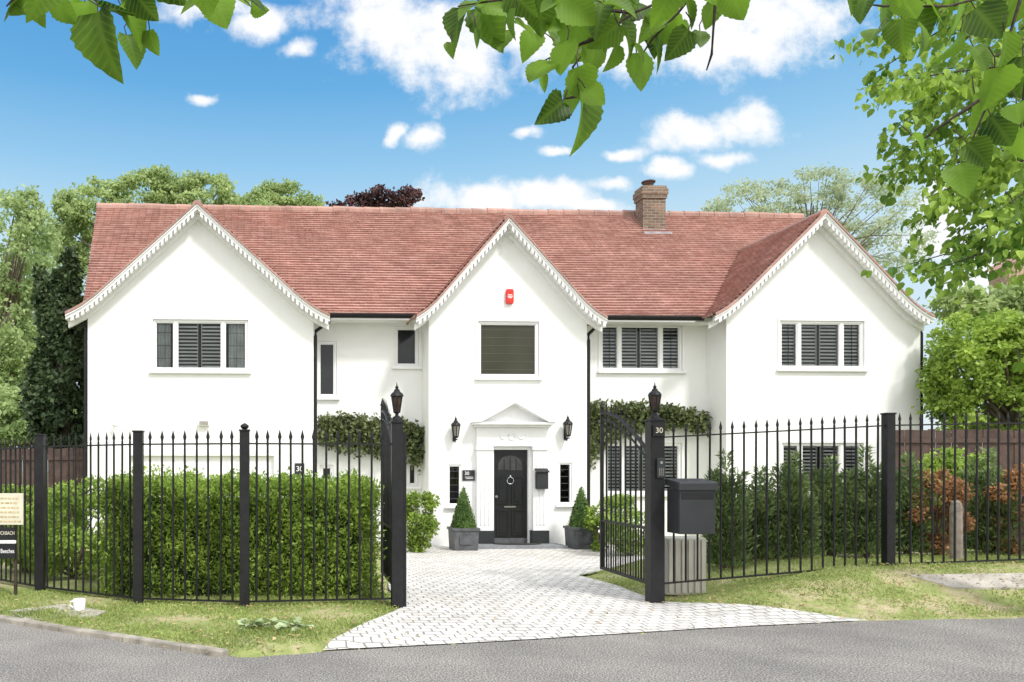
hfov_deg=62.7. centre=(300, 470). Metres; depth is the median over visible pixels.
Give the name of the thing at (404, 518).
slim post
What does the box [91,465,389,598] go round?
hedge
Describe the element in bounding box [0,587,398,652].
grass
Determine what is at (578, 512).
topiary
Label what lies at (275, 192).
deciduous tree
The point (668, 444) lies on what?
window
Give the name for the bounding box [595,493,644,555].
leafy shrub
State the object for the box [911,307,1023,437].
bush
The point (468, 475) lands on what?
house sign
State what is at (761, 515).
conifer shrub
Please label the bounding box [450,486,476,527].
topiary
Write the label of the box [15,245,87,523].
conifer tree
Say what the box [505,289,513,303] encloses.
alarm box
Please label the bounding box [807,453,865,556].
conifer shrub
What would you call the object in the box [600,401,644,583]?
metal gate
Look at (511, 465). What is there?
door
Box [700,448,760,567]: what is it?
conifer shrub
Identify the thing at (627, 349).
window
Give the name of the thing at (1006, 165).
lime tree
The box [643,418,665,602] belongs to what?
gate post
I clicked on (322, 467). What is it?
window
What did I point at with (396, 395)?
post lantern
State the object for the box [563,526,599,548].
planter
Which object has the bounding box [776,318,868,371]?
window
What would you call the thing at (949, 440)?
wooden fence
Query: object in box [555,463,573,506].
window
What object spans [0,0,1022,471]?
sky
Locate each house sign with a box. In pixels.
[295,463,300,474]
[462,470,474,480]
[653,425,664,435]
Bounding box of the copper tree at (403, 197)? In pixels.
[326,184,424,207]
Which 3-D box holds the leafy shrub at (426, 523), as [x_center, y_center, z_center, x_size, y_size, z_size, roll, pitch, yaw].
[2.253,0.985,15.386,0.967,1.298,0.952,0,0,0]
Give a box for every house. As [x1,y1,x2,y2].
[63,179,934,545]
[988,258,1023,404]
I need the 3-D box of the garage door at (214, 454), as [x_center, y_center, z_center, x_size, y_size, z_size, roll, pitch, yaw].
[-2.008,0.589,16.420,3.111,2.059,0.140,0,0,-2]
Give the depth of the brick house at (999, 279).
27.22 m
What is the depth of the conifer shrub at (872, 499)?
10.18 m
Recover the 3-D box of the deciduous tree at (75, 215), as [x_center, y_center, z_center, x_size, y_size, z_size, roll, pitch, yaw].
[-5.643,-5.400,33.026,9.488,14.171,3.050,0,0,0]
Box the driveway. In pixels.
[323,545,865,649]
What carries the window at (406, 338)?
in the house at (273, 319)
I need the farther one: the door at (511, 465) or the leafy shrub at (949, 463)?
the door at (511, 465)
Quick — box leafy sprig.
[237,617,314,630]
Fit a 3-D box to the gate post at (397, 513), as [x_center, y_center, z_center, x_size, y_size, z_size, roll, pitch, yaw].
[1.035,0.509,8.620,0.144,2.139,0.144,0,0,0]
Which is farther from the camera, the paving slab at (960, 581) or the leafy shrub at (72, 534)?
the leafy shrub at (72, 534)
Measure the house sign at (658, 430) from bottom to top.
0.130 m
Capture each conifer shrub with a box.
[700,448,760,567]
[736,465,792,558]
[768,450,826,557]
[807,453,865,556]
[836,444,905,557]
[896,451,938,553]
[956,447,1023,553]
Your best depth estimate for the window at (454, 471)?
17.04 m
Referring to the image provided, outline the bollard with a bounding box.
[949,500,962,560]
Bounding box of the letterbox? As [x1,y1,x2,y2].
[534,468,549,488]
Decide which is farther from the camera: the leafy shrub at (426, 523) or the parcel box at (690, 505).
the leafy shrub at (426, 523)
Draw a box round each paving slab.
[10,604,105,620]
[909,573,1023,589]
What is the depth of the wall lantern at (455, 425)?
16.41 m
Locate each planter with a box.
[447,526,479,550]
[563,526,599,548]
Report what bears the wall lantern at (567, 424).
attached to the house at (273, 319)
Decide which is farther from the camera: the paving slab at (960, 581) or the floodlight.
the floodlight
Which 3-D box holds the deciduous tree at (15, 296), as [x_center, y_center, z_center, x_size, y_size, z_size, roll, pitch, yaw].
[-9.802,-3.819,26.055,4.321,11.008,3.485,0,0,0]
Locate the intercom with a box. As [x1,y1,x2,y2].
[657,458,664,477]
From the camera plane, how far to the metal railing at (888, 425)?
9.40 m
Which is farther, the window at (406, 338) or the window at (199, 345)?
the window at (406, 338)
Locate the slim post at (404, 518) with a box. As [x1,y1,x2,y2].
[403,431,405,606]
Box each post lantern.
[390,383,403,419]
[648,382,661,417]
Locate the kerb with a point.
(195, 648)
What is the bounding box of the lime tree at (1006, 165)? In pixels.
[830,0,1023,316]
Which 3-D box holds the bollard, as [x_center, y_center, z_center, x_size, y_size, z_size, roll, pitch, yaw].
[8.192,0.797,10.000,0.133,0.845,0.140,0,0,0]
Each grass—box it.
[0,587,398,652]
[581,549,1023,619]
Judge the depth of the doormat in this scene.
16.34 m
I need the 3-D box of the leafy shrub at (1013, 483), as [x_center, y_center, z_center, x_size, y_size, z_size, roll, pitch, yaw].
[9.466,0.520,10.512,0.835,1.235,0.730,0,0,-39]
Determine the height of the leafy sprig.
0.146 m
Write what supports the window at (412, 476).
in the house at (273, 319)
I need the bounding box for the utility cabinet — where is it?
[665,536,705,594]
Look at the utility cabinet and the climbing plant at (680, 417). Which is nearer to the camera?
the utility cabinet
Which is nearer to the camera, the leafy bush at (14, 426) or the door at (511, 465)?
the door at (511, 465)
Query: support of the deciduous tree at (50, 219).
on the ground at (942, 591)
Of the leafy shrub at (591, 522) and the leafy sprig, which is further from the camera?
the leafy shrub at (591, 522)
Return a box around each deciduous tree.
[0,183,64,420]
[3,207,88,391]
[47,163,276,278]
[238,178,325,205]
[700,162,943,277]
[927,281,1023,415]
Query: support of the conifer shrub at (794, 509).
on the ground at (942, 591)
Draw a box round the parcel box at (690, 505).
[665,478,718,533]
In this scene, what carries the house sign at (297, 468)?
attached to the house at (273, 319)
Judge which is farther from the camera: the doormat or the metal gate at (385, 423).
the doormat
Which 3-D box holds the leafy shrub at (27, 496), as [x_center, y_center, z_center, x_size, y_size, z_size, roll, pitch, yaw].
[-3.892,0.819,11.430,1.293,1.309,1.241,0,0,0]
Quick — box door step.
[478,543,567,548]
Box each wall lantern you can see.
[451,416,460,441]
[563,416,572,440]
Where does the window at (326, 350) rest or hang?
in the house at (273, 319)
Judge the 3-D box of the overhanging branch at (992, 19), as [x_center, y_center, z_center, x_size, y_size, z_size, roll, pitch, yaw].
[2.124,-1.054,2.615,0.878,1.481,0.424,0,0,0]
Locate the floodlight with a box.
[198,420,209,425]
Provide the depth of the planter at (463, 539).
15.63 m
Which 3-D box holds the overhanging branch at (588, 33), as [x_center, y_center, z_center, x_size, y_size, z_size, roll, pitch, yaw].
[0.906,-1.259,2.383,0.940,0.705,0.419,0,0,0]
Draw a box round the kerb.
[0,615,228,656]
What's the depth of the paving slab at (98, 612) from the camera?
7.99 m
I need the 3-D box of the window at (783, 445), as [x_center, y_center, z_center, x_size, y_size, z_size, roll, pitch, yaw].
[11.053,0.061,17.136,2.589,1.685,0.490,0,0,-2]
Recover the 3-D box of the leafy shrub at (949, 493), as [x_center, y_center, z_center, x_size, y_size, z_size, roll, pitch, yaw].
[8.335,0.536,10.463,0.854,1.195,0.670,0,0,0]
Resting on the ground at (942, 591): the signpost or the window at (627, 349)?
the signpost
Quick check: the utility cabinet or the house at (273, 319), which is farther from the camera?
the house at (273, 319)
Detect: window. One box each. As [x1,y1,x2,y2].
[149,317,251,373]
[317,341,339,399]
[320,465,332,481]
[392,327,421,368]
[406,462,421,488]
[445,465,460,508]
[475,319,542,379]
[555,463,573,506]
[597,325,686,373]
[604,441,683,496]
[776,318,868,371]
[779,441,865,493]
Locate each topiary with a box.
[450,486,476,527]
[566,486,592,526]
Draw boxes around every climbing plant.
[317,410,424,474]
[590,398,711,469]
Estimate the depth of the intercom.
8.84 m
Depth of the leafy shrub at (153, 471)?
11.62 m
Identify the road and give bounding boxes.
[0,618,1023,681]
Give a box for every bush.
[0,383,76,455]
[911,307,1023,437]
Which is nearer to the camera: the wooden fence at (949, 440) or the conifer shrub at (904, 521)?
the conifer shrub at (904, 521)
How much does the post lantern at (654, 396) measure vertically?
0.408 m
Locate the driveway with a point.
(519, 586)
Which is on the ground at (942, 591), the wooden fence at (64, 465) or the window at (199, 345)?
the wooden fence at (64, 465)
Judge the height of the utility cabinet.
0.660 m
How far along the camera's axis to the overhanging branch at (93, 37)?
2.35 m
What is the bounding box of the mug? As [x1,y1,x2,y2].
[69,598,84,610]
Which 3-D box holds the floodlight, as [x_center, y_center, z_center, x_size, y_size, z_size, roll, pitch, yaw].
[-1.978,-0.970,16.338,0.220,0.120,0.102,0,0,-3]
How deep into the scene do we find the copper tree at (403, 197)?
33.77 m
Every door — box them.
[126,449,278,496]
[493,447,530,542]
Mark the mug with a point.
(78, 604)
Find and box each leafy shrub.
[2,482,70,572]
[18,474,104,579]
[144,464,194,496]
[406,489,440,552]
[583,505,617,551]
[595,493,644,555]
[904,466,975,556]
[914,446,1002,548]
[981,463,1023,554]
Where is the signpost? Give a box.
[0,493,23,595]
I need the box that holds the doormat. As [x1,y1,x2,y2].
[493,543,540,544]
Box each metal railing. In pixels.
[0,423,391,606]
[665,410,1023,583]
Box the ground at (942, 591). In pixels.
[0,472,1023,656]
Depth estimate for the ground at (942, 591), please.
8.55 m
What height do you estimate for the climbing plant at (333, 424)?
1.393 m
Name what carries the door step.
on the ground at (942, 591)
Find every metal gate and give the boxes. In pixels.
[380,398,390,583]
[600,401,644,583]
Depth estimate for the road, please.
6.26 m
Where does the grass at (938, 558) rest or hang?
on the ground at (942, 591)
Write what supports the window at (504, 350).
in the house at (273, 319)
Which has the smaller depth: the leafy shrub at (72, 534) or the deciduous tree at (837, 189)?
the leafy shrub at (72, 534)
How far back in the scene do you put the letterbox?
16.42 m
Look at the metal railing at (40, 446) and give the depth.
8.57 m
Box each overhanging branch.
[4,0,268,83]
[442,0,750,156]
[847,0,1023,372]
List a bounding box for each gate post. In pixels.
[389,420,403,608]
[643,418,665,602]
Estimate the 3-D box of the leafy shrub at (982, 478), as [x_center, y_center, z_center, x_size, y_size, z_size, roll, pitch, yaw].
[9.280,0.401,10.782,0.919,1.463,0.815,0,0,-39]
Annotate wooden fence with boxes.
[2,448,82,535]
[896,429,1023,545]

